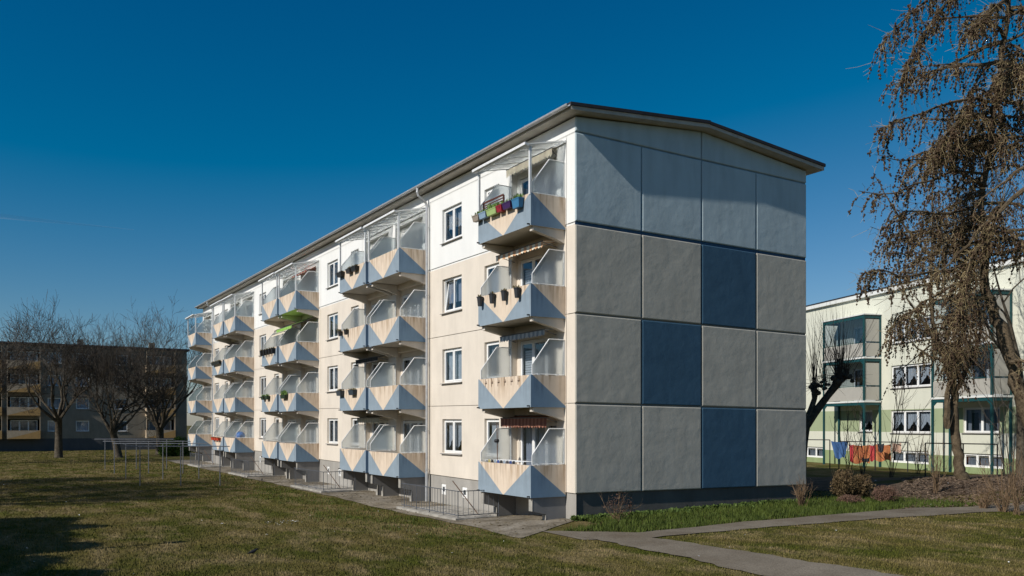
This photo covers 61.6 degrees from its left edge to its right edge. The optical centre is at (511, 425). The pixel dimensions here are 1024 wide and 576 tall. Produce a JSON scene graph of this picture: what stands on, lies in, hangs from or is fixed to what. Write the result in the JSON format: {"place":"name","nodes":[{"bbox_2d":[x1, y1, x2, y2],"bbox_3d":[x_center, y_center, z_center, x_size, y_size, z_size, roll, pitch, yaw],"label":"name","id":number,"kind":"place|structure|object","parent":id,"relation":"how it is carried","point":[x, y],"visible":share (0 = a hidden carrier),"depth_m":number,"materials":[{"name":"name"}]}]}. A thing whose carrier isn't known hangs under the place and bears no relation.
{"place":"outdoors","nodes":[
{"label":"outdoors","id":0,"kind":"place"},
{"bbox_2d":[127,463,506,537],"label":"edge grass","id":1,"kind":"structure","parent":0,"point":[454,526],"depth_m":32.55,"materials":[{"name":"plant"}]},
{"bbox_2d":[0,426,1023,575],"bbox_3d":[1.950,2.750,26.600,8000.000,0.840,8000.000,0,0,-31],"label":"lawn ground","id":2,"kind":"structure","parent":0,"point":[815,469],"depth_m":23.77,"materials":[{"name":"plant"}]},
{"bbox_2d":[0,312,57,417],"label":"bare tree","id":3,"kind":"object","parent":2,"relation":"on","point":[19,373],"visible":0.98,"depth_m":70.83,"materials":[{"name":"brown plant"}]},
{"bbox_2d":[0,289,142,457],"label":"bare tree","id":4,"kind":"object","parent":2,"relation":"on","point":[57,417],"visible":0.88,"depth_m":82.60,"materials":[{"name":"brown plant"}]},
{"bbox_2d":[0,339,189,451],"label":"brown apartment building","id":5,"kind":"structure","parent":2,"relation":"on","point":[83,427],"depth_m":106.37,"materials":[{"name":"paint"}]},
{"bbox_2d":[10,420,37,430],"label":"window","id":6,"kind":"structure","parent":5,"relation":"in","point":[15,425],"depth_m":104.29,"materials":[{"name":"glass"}]},
{"bbox_2d":[10,397,37,406],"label":"window","id":7,"kind":"structure","parent":5,"relation":"in","point":[29,399],"depth_m":104.29,"materials":[{"name":"glass"}]},
{"bbox_2d":[10,374,37,383],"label":"balcony door","id":8,"kind":"structure","parent":5,"relation":"in","point":[23,381],"depth_m":104.29,"materials":[{"name":"glass"}]},
{"bbox_2d":[10,350,37,360],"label":"balcony door","id":9,"kind":"structure","parent":5,"relation":"in","point":[31,353],"depth_m":104.51,"materials":[{"name":"glass"}]},
{"bbox_2d":[48,421,54,431],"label":"window","id":10,"kind":"structure","parent":5,"relation":"in","point":[51,424],"depth_m":105.44,"materials":[{"name":"glass"}]},
{"bbox_2d":[48,398,60,408],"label":"window","id":11,"kind":"structure","parent":5,"relation":"in","point":[56,400],"depth_m":105.69,"materials":[{"name":"glass"}]},
{"bbox_2d":[48,375,60,385],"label":"window","id":12,"kind":"structure","parent":5,"relation":"in","point":[56,384],"depth_m":105.57,"materials":[{"name":"glass"}]},
{"bbox_2d":[76,398,88,408],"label":"window","id":13,"kind":"structure","parent":5,"relation":"in","point":[82,405],"depth_m":107.23,"materials":[{"name":"glass"}]},
{"bbox_2d":[76,421,89,431],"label":"window","id":14,"kind":"structure","parent":5,"relation":"in","point":[80,425],"depth_m":107.23,"materials":[{"name":"glass"}]},
{"bbox_2d":[148,420,170,429],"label":"balcony door","id":15,"kind":"structure","parent":5,"relation":"in","point":[168,427],"depth_m":111.89,"materials":[{"name":"glass"}]},
{"bbox_2d":[50,319,189,457],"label":"bare tree","id":16,"kind":"object","parent":2,"relation":"on","point":[114,427],"visible":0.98,"depth_m":83.30,"materials":[{"name":"brown plant"}]},
{"bbox_2d":[42,289,202,454],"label":"bare tree","id":17,"kind":"object","parent":2,"relation":"on","point":[161,420],"visible":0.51,"depth_m":91.66,"materials":[{"name":"brown plant"}]},
{"bbox_2d":[95,439,229,485],"bbox_3d":[-22.200,2.118,53.103,5.128,2.303,22.161,0,0,-31],"label":"clothes drying frame","id":18,"kind":"object","parent":2,"relation":"on","point":[162,446],"visible":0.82,"depth_m":50.18,"materials":[{"name":"metal"}]},
{"bbox_2d":[158,436,192,455],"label":"evergreen bush","id":19,"kind":"object","parent":2,"relation":"on","point":[173,451],"visible":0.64,"depth_m":87.33,"materials":[{"name":"green plant"}]},
{"bbox_2d":[168,460,571,537],"bbox_3d":[-14.321,3.041,50.864,3.141,0.218,61.642,0,0,-31],"label":"paved strip","id":20,"kind":"object","parent":2,"relation":"on","point":[530,525],"visible":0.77,"depth_m":32.02,"materials":[{"name":"concrete"}]},
{"bbox_2d":[187,450,229,467],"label":"basement entrance","id":21,"kind":"object","parent":20,"relation":"on","point":[205,465],"visible":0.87,"depth_m":65.03,"materials":[{"name":"concrete"}]},
{"bbox_2d":[228,456,283,476],"bbox_3d":[-16.175,2.689,54.383,2.450,1.562,4.900,0,0,-31],"label":"basement entrance","id":22,"kind":"object","parent":20,"relation":"on","point":[258,474],"visible":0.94,"depth_m":53.14,"materials":[{"name":"concrete"}]},
{"bbox_2d":[290,465,368,492],"bbox_3d":[-9.067,2.689,42.555,2.450,1.562,4.900,0,0,-31],"label":"basement entrance","id":23,"kind":"object","parent":20,"relation":"on","point":[320,488],"visible":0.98,"depth_m":41.12,"materials":[{"name":"concrete"}]},
{"bbox_2d":[223,470,589,533],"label":"fallen leaves","id":24,"kind":"object","parent":20,"relation":"on","point":[400,501],"visible":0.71,"depth_m":34.37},
{"bbox_2d":[396,481,498,519],"bbox_3d":[-2.062,2.689,30.898,2.450,1.562,4.900,0,0,-31],"label":"basement entrance","id":25,"kind":"object","parent":20,"relation":"on","point":[465,513],"visible":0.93,"depth_m":30.13,"materials":[{"name":"concrete"}]},
{"bbox_2d":[185,101,825,519],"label":"apartment building","id":26,"kind":"structure","parent":2,"relation":"on","point":[641,339],"depth_m":30.15,"materials":[{"name":"concrete"}]},
{"bbox_2d":[261,418,265,438],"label":"window","id":27,"kind":"structure","parent":26,"relation":"in","point":[264,419],"depth_m":58.17,"materials":[{"name":"white plastic"}]},
{"bbox_2d":[261,376,265,394],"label":"window","id":28,"kind":"structure","parent":26,"relation":"in","point":[264,377],"depth_m":58.13,"materials":[{"name":"white plastic"}]},
{"bbox_2d":[280,390,287,398],"bbox_3d":[-12.868,-1.763,48.593,0.307,0.518,0.999,0,0,-31],"label":"flower box","id":29,"kind":"object","parent":26,"relation":"attached to","point":[284,395],"visible":1,"depth_m":48.37,"materials":[{"name":"plastic"}]},
{"bbox_2d":[325,366,337,392],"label":"window","id":30,"kind":"structure","parent":26,"relation":"in","point":[335,368],"depth_m":45.90,"materials":[{"name":"white plastic"}]},
{"bbox_2d":[325,313,337,340],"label":"window","id":31,"kind":"structure","parent":26,"relation":"in","point":[334,318],"depth_m":45.90,"materials":[{"name":"white plastic"}]},
{"bbox_2d":[326,418,337,444],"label":"window","id":32,"kind":"structure","parent":26,"relation":"in","point":[335,420],"depth_m":45.90,"materials":[{"name":"white plastic"}]},
{"bbox_2d":[326,260,337,288],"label":"window","id":33,"kind":"structure","parent":26,"relation":"in","point":[334,264],"depth_m":45.90,"materials":[{"name":"white plastic"}]},
{"bbox_2d":[336,389,343,395],"bbox_3d":[-8.117,-1.562,40.685,0.307,0.348,0.700,0,0,-31],"label":"flower box","id":34,"kind":"object","parent":26,"relation":"attached to","point":[339,392],"visible":1,"depth_m":40.48,"materials":[{"name":"plastic"}]},
{"bbox_2d":[336,271,343,277],"bbox_3d":[-8.082,-7.158,40.627,0.307,0.280,0.674,0,0,-31],"label":"flower box","id":35,"kind":"object","parent":26,"relation":"attached to","point":[339,274],"visible":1,"depth_m":40.46,"materials":[{"name":"plastic"}]},
{"bbox_2d":[348,388,356,394],"bbox_3d":[-7.280,-1.546,39.293,0.307,0.346,0.726,0,0,-31],"label":"flower box","id":36,"kind":"object","parent":26,"relation":"attached to","point":[351,391],"visible":1,"depth_m":39.07,"materials":[{"name":"plastic"}]},
{"bbox_2d":[350,264,358,271],"bbox_3d":[-7.110,-7.150,39.010,0.307,0.298,0.631,0,0,-31],"label":"flower box","id":37,"kind":"object","parent":26,"relation":"attached to","point":[355,267],"visible":1,"depth_m":38.83,"materials":[{"name":"plastic"}]},
{"bbox_2d":[372,420,387,434],"bbox_3d":[-6.065,0.867,40.555,0.207,2.170,2.480,0,0,-31],"label":"balcony door","id":38,"kind":"structure","parent":26,"relation":"in","point":[380,421],"depth_m":40.94,"materials":[{"name":"white plastic"}]},
{"bbox_2d":[372,360,387,371],"bbox_3d":[-6.065,-1.929,40.555,0.207,2.170,2.480,0,0,-31],"label":"balcony door","id":39,"kind":"structure","parent":26,"relation":"in","point":[375,363],"depth_m":41.28,"materials":[{"name":"white plastic"}]},
{"bbox_2d":[403,421,422,439],"bbox_3d":[-4.169,0.900,37.401,0.207,2.170,2.480,0,0,-31],"label":"balcony door","id":40,"kind":"structure","parent":26,"relation":"in","point":[410,424],"depth_m":38.12,"materials":[{"name":"white plastic"}]},
{"bbox_2d":[403,355,422,371],"bbox_3d":[-4.169,-1.896,37.401,0.207,2.170,2.480,0,0,-31],"label":"balcony door","id":41,"kind":"structure","parent":26,"relation":"in","point":[409,359],"depth_m":38.21,"materials":[{"name":"white plastic"}]},
{"bbox_2d":[440,419,461,454],"bbox_3d":[-2.282,0.469,33.839,0.382,1.385,1.790,0,0,-31],"label":"window","id":42,"kind":"structure","parent":26,"relation":"in","point":[455,425],"depth_m":33.94,"materials":[{"name":"white plastic"}]},
{"bbox_2d":[440,275,461,314],"bbox_3d":[-2.281,-5.127,33.840,0.385,1.385,1.790,0,0,-31],"label":"window","id":43,"kind":"structure","parent":26,"relation":"in","point":[452,292],"depth_m":34.02,"materials":[{"name":"white plastic"}]},
{"bbox_2d":[440,203,461,244],"bbox_3d":[-2.282,-7.927,33.839,0.382,1.385,1.790,0,0,-31],"label":"window","id":44,"kind":"structure","parent":26,"relation":"in","point":[455,217],"depth_m":33.85,"materials":[{"name":"white plastic"}]},
{"bbox_2d":[441,347,461,383],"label":"window","id":45,"kind":"structure","parent":26,"relation":"in","point":[455,355],"depth_m":33.96,"materials":[{"name":"white plastic"}]},
{"bbox_2d":[471,211,481,222],"bbox_3d":[-1.137,-7.063,29.071,0.307,0.338,0.510,0,0,-31],"label":"planter","id":46,"kind":"object","parent":26,"relation":"attached to","point":[475,218],"visible":0.79,"depth_m":28.97,"materials":[{"name":"plastic"}]},
{"bbox_2d":[476,294,482,305],"bbox_3d":[-1.046,-4.207,28.886,0.298,0.410,0.236,0,0,-1],"label":"flower pot","id":47,"kind":"object","parent":26,"relation":"attached to","point":[479,299],"visible":1,"depth_m":28.82,"materials":[{"name":"plastic"}]},
{"bbox_2d":[478,208,488,219],"bbox_3d":[-0.879,-7.059,28.641,0.307,0.339,0.558,0,0,-31],"label":"planter","id":48,"kind":"object","parent":26,"relation":"attached to","point":[482,214],"visible":0.79,"depth_m":28.58,"materials":[{"name":"plastic"}]},
{"bbox_2d":[488,291,494,303],"bbox_3d":[-0.619,-4.199,28.201,0.315,0.408,0.240,0,0,-31],"label":"flower pot","id":49,"kind":"object","parent":26,"relation":"attached to","point":[491,296],"visible":1,"depth_m":28.11,"materials":[{"name":"plastic"}]},
{"bbox_2d":[487,419,498,440],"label":"window","id":50,"kind":"structure","parent":26,"relation":"in","point":[494,421],"depth_m":31.48,"materials":[{"name":"white plastic"}]},
{"bbox_2d":[487,341,498,359],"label":"window","id":51,"kind":"structure","parent":26,"relation":"in","point":[495,344],"depth_m":31.48,"materials":[{"name":"white plastic"}]},
{"bbox_2d":[487,263,498,277],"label":"window","id":52,"kind":"structure","parent":26,"relation":"in","point":[492,266],"depth_m":31.41,"materials":[{"name":"white plastic"}]},
{"bbox_2d":[486,202,500,216],"bbox_3d":[-0.569,-7.093,28.125,0.307,0.418,0.674,0,0,-31],"label":"planter","id":53,"kind":"object","parent":26,"relation":"attached to","point":[491,211],"visible":0.91,"depth_m":28.08,"materials":[{"name":"plastic"}]},
{"bbox_2d":[483,193,504,209],"bbox_3d":[-0.624,-6.957,28.734,0.055,1.255,1.430,0,0,-31],"label":"wooden trellis","id":54,"kind":"object","parent":26,"relation":"on","point":[492,199],"visible":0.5,"depth_m":28.55,"materials":[{"name":"brown wood"}]},
{"bbox_2d":[495,200,504,212],"bbox_3d":[-0.338,-7.048,27.733,0.315,0.337,0.440,0,0,-31],"label":"planter","id":55,"kind":"object","parent":26,"relation":"attached to","point":[499,208],"visible":0.86,"depth_m":27.64,"materials":[{"name":"plastic"}]},
{"bbox_2d":[500,288,507,300],"bbox_3d":[-0.220,-4.188,27.536,0.315,0.400,0.230,0,0,-31],"label":"flower pot","id":56,"kind":"object","parent":26,"relation":"attached to","point":[504,291],"visible":1,"depth_m":27.45,"materials":[{"name":"plastic"}]},
{"bbox_2d":[501,198,512,209],"bbox_3d":[-0.084,-7.039,27.314,0.312,0.329,0.610,0,0,-31],"label":"planter","id":57,"kind":"object","parent":26,"relation":"attached to","point":[506,204],"visible":0.87,"depth_m":27.21,"materials":[{"name":"plastic"}]},
{"bbox_2d":[492,459,531,464],"bbox_3d":[-0.137,1.651,28.612,0.607,0.942,2.200,0,0,-31],"label":"drying rack","id":58,"kind":"object","parent":26,"relation":"on","point":[512,460],"visible":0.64,"depth_m":28.60,"materials":[{"name":"white metal"}]},
{"bbox_2d":[513,285,520,297],"bbox_3d":[0.188,-4.185,26.856,0.318,0.409,0.244,0,0,-31],"label":"flower pot","id":59,"kind":"object","parent":26,"relation":"attached to","point":[517,289],"visible":1,"depth_m":26.76,"materials":[{"name":"plastic"}]},
{"bbox_2d":[511,193,523,208],"bbox_3d":[0.216,-7.009,26.815,0.310,0.458,0.460,0,0,-31],"label":"planter","id":60,"kind":"object","parent":26,"relation":"attached to","point":[517,201],"visible":1,"depth_m":26.66,"materials":[{"name":"plastic"}]},
{"bbox_2d":[521,172,538,193],"bbox_3d":[1.018,-7.403,28.770,0.207,2.170,2.480,0,0,-31],"label":"balcony door","id":61,"kind":"structure","parent":26,"relation":"in","point":[523,181],"depth_m":29.67,"materials":[{"name":"white plastic"}]},
{"bbox_2d":[521,254,544,285],"bbox_3d":[1.018,-4.603,28.770,0.207,2.170,2.480,0,0,-31],"label":"balcony door","id":62,"kind":"structure","parent":26,"relation":"in","point":[533,260],"depth_m":29.54,"materials":[{"name":"white plastic"}]},
{"bbox_2d":[521,422,555,464],"bbox_3d":[1.018,0.993,28.770,0.207,2.170,2.480,0,0,-31],"label":"balcony door","id":63,"kind":"structure","parent":26,"relation":"in","point":[531,433],"depth_m":29.49,"materials":[{"name":"white plastic"}]},
{"bbox_2d":[521,336,555,374],"bbox_3d":[1.018,-1.803,28.770,0.207,2.170,2.480,0,0,-31],"label":"balcony door","id":64,"kind":"structure","parent":26,"relation":"in","point":[541,341],"depth_m":29.49,"materials":[{"name":"white plastic"}]},
{"bbox_2d":[601,489,641,520],"bbox_3d":[3.310,2.459,26.005,1.391,1.074,0.917,0,0,5],"label":"sparse shrub","id":65,"kind":"object","parent":2,"relation":"on","point":[620,511],"visible":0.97,"depth_m":26.01,"materials":[{"name":"brown plant"}]},
{"bbox_2d":[562,494,982,531],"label":"lush grass","id":66,"kind":"structure","parent":2,"relation":"on","point":[690,518],"depth_m":27.49,"materials":[{"name":"plant"}]},
{"bbox_2d":[544,503,1023,539],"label":"footpath","id":67,"kind":"structure","parent":2,"relation":"on","point":[916,511],"depth_m":25.78,"materials":[{"name":"concrete"}]},
{"bbox_2d":[788,474,817,505],"bbox_3d":[10.044,2.298,29.679,0.864,1.232,0.912,0,0,-12],"label":"dead shrub","id":68,"kind":"object","parent":2,"relation":"on","point":[800,495],"visible":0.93,"depth_m":29.70,"materials":[{"name":"plant"}]},
{"bbox_2d":[808,439,829,468],"bbox_3d":[18.840,1.837,53.400,1.936,1.906,0.069,0,0,40],"label":"washing line frame","id":69,"kind":"object","parent":2,"relation":"on","point":[829,448],"visible":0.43,"depth_m":52.79,"materials":[{"name":"grey metal"}]},
{"bbox_2d":[806,300,878,467],"bbox_3d":[15.106,-1.444,40.003,4.141,8.813,2.873,0,0,4],"label":"pollard willow","id":70,"kind":"object","parent":2,"relation":"on","point":[839,378],"visible":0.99,"depth_m":39.86,"materials":[{"name":"brown plant"}]},
{"bbox_2d":[828,468,856,497],"bbox_3d":[12.521,2.319,32.551,0.957,1.368,1.020,0,0,-31],"label":"hedge bush","id":71,"kind":"object","parent":2,"relation":"on","point":[842,480],"visible":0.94,"depth_m":32.45,"materials":[{"name":"brown plant"}]},
{"bbox_2d":[829,394,862,472],"bbox_3d":[17.520,0.465,44.921,1.586,4.562,2.522,0,0,29],"label":"bare sapling","id":72,"kind":"object","parent":2,"relation":"on","point":[853,455],"visible":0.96,"depth_m":44.89,"materials":[{"name":"plant"}]},
{"bbox_2d":[836,494,865,502],"bbox_3d":[12.161,2.696,30.954,0.992,0.404,1.040,0,0,-31],"label":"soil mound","id":73,"kind":"object","parent":2,"relation":"on","point":[847,498],"visible":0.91,"depth_m":30.84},
{"bbox_2d":[848,473,876,497],"bbox_3d":[13.284,2.406,32.761,1.012,1.158,1.110,0,0,-31],"label":"hedge bush","id":74,"kind":"object","parent":2,"relation":"on","point":[862,485],"visible":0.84,"depth_m":32.61,"materials":[{"name":"brown plant"}]},
{"bbox_2d":[847,404,879,474],"bbox_3d":[18.750,0.642,45.918,1.762,4.204,2.740,0,0,19],"label":"bare sapling","id":75,"kind":"object","parent":2,"relation":"on","point":[861,467],"visible":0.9,"depth_m":46.01,"materials":[{"name":"plant"}]},
{"bbox_2d":[838,441,907,471],"bbox_3d":[21.460,1.880,51.043,0.192,1.820,4.189,0,0,-43],"label":"washing line frame","id":76,"kind":"object","parent":2,"relation":"on","point":[875,451],"visible":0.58,"depth_m":50.97,"materials":[{"name":"grey metal"}]},
{"bbox_2d":[831,441,847,458],"bbox_3d":[19.936,1.523,52.206,1.071,1.099,0.128,0,0,0],"label":"laundry","id":77,"kind":"object","parent":76,"relation":"hanging from","point":[836,446],"visible":0.87,"depth_m":52.20,"materials":[{"name":"fabric"}]},
{"bbox_2d":[853,445,869,463],"bbox_3d":[20.937,1.756,51.405,0.995,1.149,0.119,0,0,-1],"label":"laundry","id":78,"kind":"object","parent":76,"relation":"hanging from","point":[855,460],"visible":0.67,"depth_m":51.40,"materials":[{"name":"fabric"}]},
{"bbox_2d":[870,445,874,461],"bbox_3d":[21.443,1.677,51.014,0.348,1.008,0.130,0,0,2],"label":"laundry","id":79,"kind":"object","parent":76,"relation":"hanging from","point":[872,454],"visible":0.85,"depth_m":51.00,"materials":[{"name":"red fabric"}]},
{"bbox_2d":[877,444,883,452],"bbox_3d":[21.532,1.339,50.109,0.404,0.560,0.131,0,0,4],"label":"laundry","id":80,"kind":"object","parent":76,"relation":"hanging from","point":[881,446],"visible":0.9,"depth_m":50.10,"materials":[{"name":"fabric"}]},
{"bbox_2d":[876,445,890,461],"bbox_3d":[21.888,1.649,50.617,0.880,1.033,0.130,0,0,0],"label":"laundry","id":81,"kind":"object","parent":76,"relation":"hanging from","point":[885,452],"visible":0.84,"depth_m":50.59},
{"bbox_2d":[892,443,900,452],"bbox_3d":[22.458,1.324,50.113,0.544,0.593,0.133,0,0,4],"label":"laundry","id":82,"kind":"object","parent":76,"relation":"hanging from","point":[898,447],"visible":0.68,"depth_m":50.10,"materials":[{"name":"fabric"}]},
{"bbox_2d":[870,485,903,501],"bbox_3d":[13.522,2.557,31.145,1.054,0.769,1.127,0,0,-31],"label":"hedge bush","id":83,"kind":"object","parent":2,"relation":"on","point":[882,492],"visible":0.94,"depth_m":31.05,"materials":[{"name":"plant"}]},
{"bbox_2d":[853,365,940,476],"bbox_3d":[19.474,-0.731,43.526,3.648,6.952,2.915,0,0,-6],"label":"bare sapling","id":84,"kind":"object","parent":2,"relation":"on","point":[890,463],"visible":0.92,"depth_m":43.93,"materials":[{"name":"plant"}]},
{"bbox_2d":[805,257,1023,473],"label":"pale green apartment building","id":85,"kind":"structure","parent":2,"relation":"on","point":[973,428],"depth_m":53.13,"materials":[{"name":"paint"}]},
{"bbox_2d":[807,447,822,457],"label":"window","id":86,"kind":"structure","parent":85,"relation":"in","point":[811,451],"depth_m":62.43,"materials":[{"name":"white plastic"}]},
{"bbox_2d":[854,368,875,400],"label":"window","id":87,"kind":"structure","parent":85,"relation":"in","point":[859,371],"depth_m":57.62,"materials":[{"name":"white plastic"}]},
{"bbox_2d":[854,326,875,356],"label":"window","id":88,"kind":"structure","parent":85,"relation":"in","point":[860,329],"depth_m":57.66,"materials":[{"name":"glass"}]},
{"bbox_2d":[860,410,871,431],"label":"window","id":89,"kind":"structure","parent":85,"relation":"in","point":[867,412],"depth_m":56.65,"materials":[{"name":"white plastic"}]},
{"bbox_2d":[889,410,930,433],"bbox_3d":[24.404,-0.192,52.408,0.382,1.455,3.620,0,0,-14],"label":"window","id":90,"kind":"structure","parent":85,"relation":"in","point":[926,414],"depth_m":52.48,"materials":[{"name":"white plastic"}]},
{"bbox_2d":[890,362,930,388],"bbox_3d":[24.404,-2.992,52.408,0.382,1.455,3.620,0,0,-14],"label":"window","id":91,"kind":"structure","parent":85,"relation":"in","point":[911,372],"depth_m":52.48,"materials":[{"name":"white plastic"}]},
{"bbox_2d":[892,450,928,463],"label":"window","id":92,"kind":"structure","parent":85,"relation":"in","point":[903,456],"depth_m":52.67,"materials":[{"name":"white plastic"}]},
{"bbox_2d":[892,315,930,342],"bbox_3d":[24.404,-5.792,52.408,0.382,1.455,3.620,0,0,-14],"label":"window","id":93,"kind":"structure","parent":85,"relation":"in","point":[928,315],"depth_m":52.41,"materials":[{"name":"white plastic"}]},
{"bbox_2d":[961,407,1000,433],"bbox_3d":[25.754,-0.247,46.971,0.382,1.445,2.720,0,0,-14],"label":"window","id":94,"kind":"structure","parent":85,"relation":"in","point":[978,410],"depth_m":47.11,"materials":[{"name":"white plastic"}]},
{"bbox_2d":[965,453,1002,468],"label":"window","id":95,"kind":"structure","parent":85,"relation":"in","point":[972,462],"depth_m":47.23,"materials":[{"name":"white plastic"}]},
{"bbox_2d":[971,355,1003,395],"bbox_3d":[25.935,-2.670,46.604,0.207,2.200,2.400,0,0,-14],"label":"window","id":96,"kind":"structure","parent":85,"relation":"in","point":[976,370],"depth_m":47.13,"materials":[{"name":"white plastic"}]},
{"bbox_2d":[805,474,1023,500],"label":"soil bed","id":97,"kind":"object","parent":2,"relation":"on","point":[822,483],"visible":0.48,"depth_m":36.07,"materials":[{"name":"brown soil"}]},
{"bbox_2d":[864,177,996,479],"bbox_3d":[17.840,-4.051,36.813,5.140,13.127,5.136,0,0,-31],"label":"larch tree","id":98,"kind":"object","parent":97,"relation":"on","point":[958,364],"visible":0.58,"depth_m":36.37,"materials":[{"name":"brown plant"}]},
{"bbox_2d":[923,432,950,492],"bbox_3d":[16.185,1.444,32.790,1.120,2.466,1.488,0,0,25],"label":"bare shrub","id":99,"kind":"object","parent":97,"relation":"on","point":[936,477],"visible":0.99,"depth_m":32.91,"materials":[{"name":"plant"}]},
{"bbox_2d":[876,117,1023,476],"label":"bare tree","id":100,"kind":"object","parent":97,"relation":"on","point":[1019,438],"visible":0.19,"depth_m":37.83,"materials":[{"name":"brown plant"}]},
{"bbox_2d":[925,443,997,476],"bbox_3d":[21.999,1.823,42.138,0.103,1.874,3.504,0,0,-38],"label":"washing line frame","id":101,"kind":"object","parent":97,"relation":"on","point":[963,451],"visible":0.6,"depth_m":41.97,"materials":[{"name":"grey metal"}]},
{"bbox_2d":[904,408,933,473],"bbox_3d":[22.532,0.869,46.956,1.618,3.759,1.467,0,0,-31],"label":"bare sapling","id":102,"kind":"object","parent":2,"relation":"on","point":[917,455],"visible":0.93,"depth_m":46.98,"materials":[{"name":"plant"}]},
{"bbox_2d":[847,0,1023,425],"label":"larch tree","id":103,"kind":"object","parent":2,"relation":"on","point":[1007,77],"visible":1,"depth_m":17.40,"materials":[{"name":"brown plant"}]},
{"bbox_2d":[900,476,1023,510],"bbox_3d":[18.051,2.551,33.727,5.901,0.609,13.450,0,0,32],"label":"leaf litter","id":104,"kind":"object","parent":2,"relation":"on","point":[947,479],"visible":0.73,"depth_m":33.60,"materials":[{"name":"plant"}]},
{"bbox_2d":[970,483,995,508],"bbox_3d":[15.911,2.399,29.010,0.870,0.976,0.907,0,0,-31],"label":"bare shrub","id":105,"kind":"object","parent":2,"relation":"on","point":[984,500],"visible":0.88,"depth_m":29.00,"materials":[{"name":"plant"}]},
{"bbox_2d":[961,321,1023,495],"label":"bare sapling","id":106,"kind":"object","parent":2,"relation":"on","point":[999,425],"visible":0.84,"depth_m":31.00,"materials":[{"name":"plant"}]},
{"bbox_2d":[974,448,1022,511],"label":"bare shrub","id":107,"kind":"object","parent":2,"relation":"on","point":[1007,502],"visible":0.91,"depth_m":27.93,"materials":[{"name":"plant"}]},
{"bbox_2d":[997,442,1023,515],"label":"bare shrub","id":108,"kind":"object","parent":2,"relation":"on","point":[1016,505],"visible":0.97,"depth_m":26.96,"materials":[{"name":"plant"}]},
{"bbox_2d":[0,0,1023,425],"label":"sky","id":109,"kind":"structure","parent":0,"point":[150,150],"materials":[{"name":"blue"}]},
{"bbox_2d":[577,534,902,575],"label":"side path","id":110,"kind":"structure","parent":0,"point":[760,563],"depth_m":19.06,"materials":[{"name":"concrete"}]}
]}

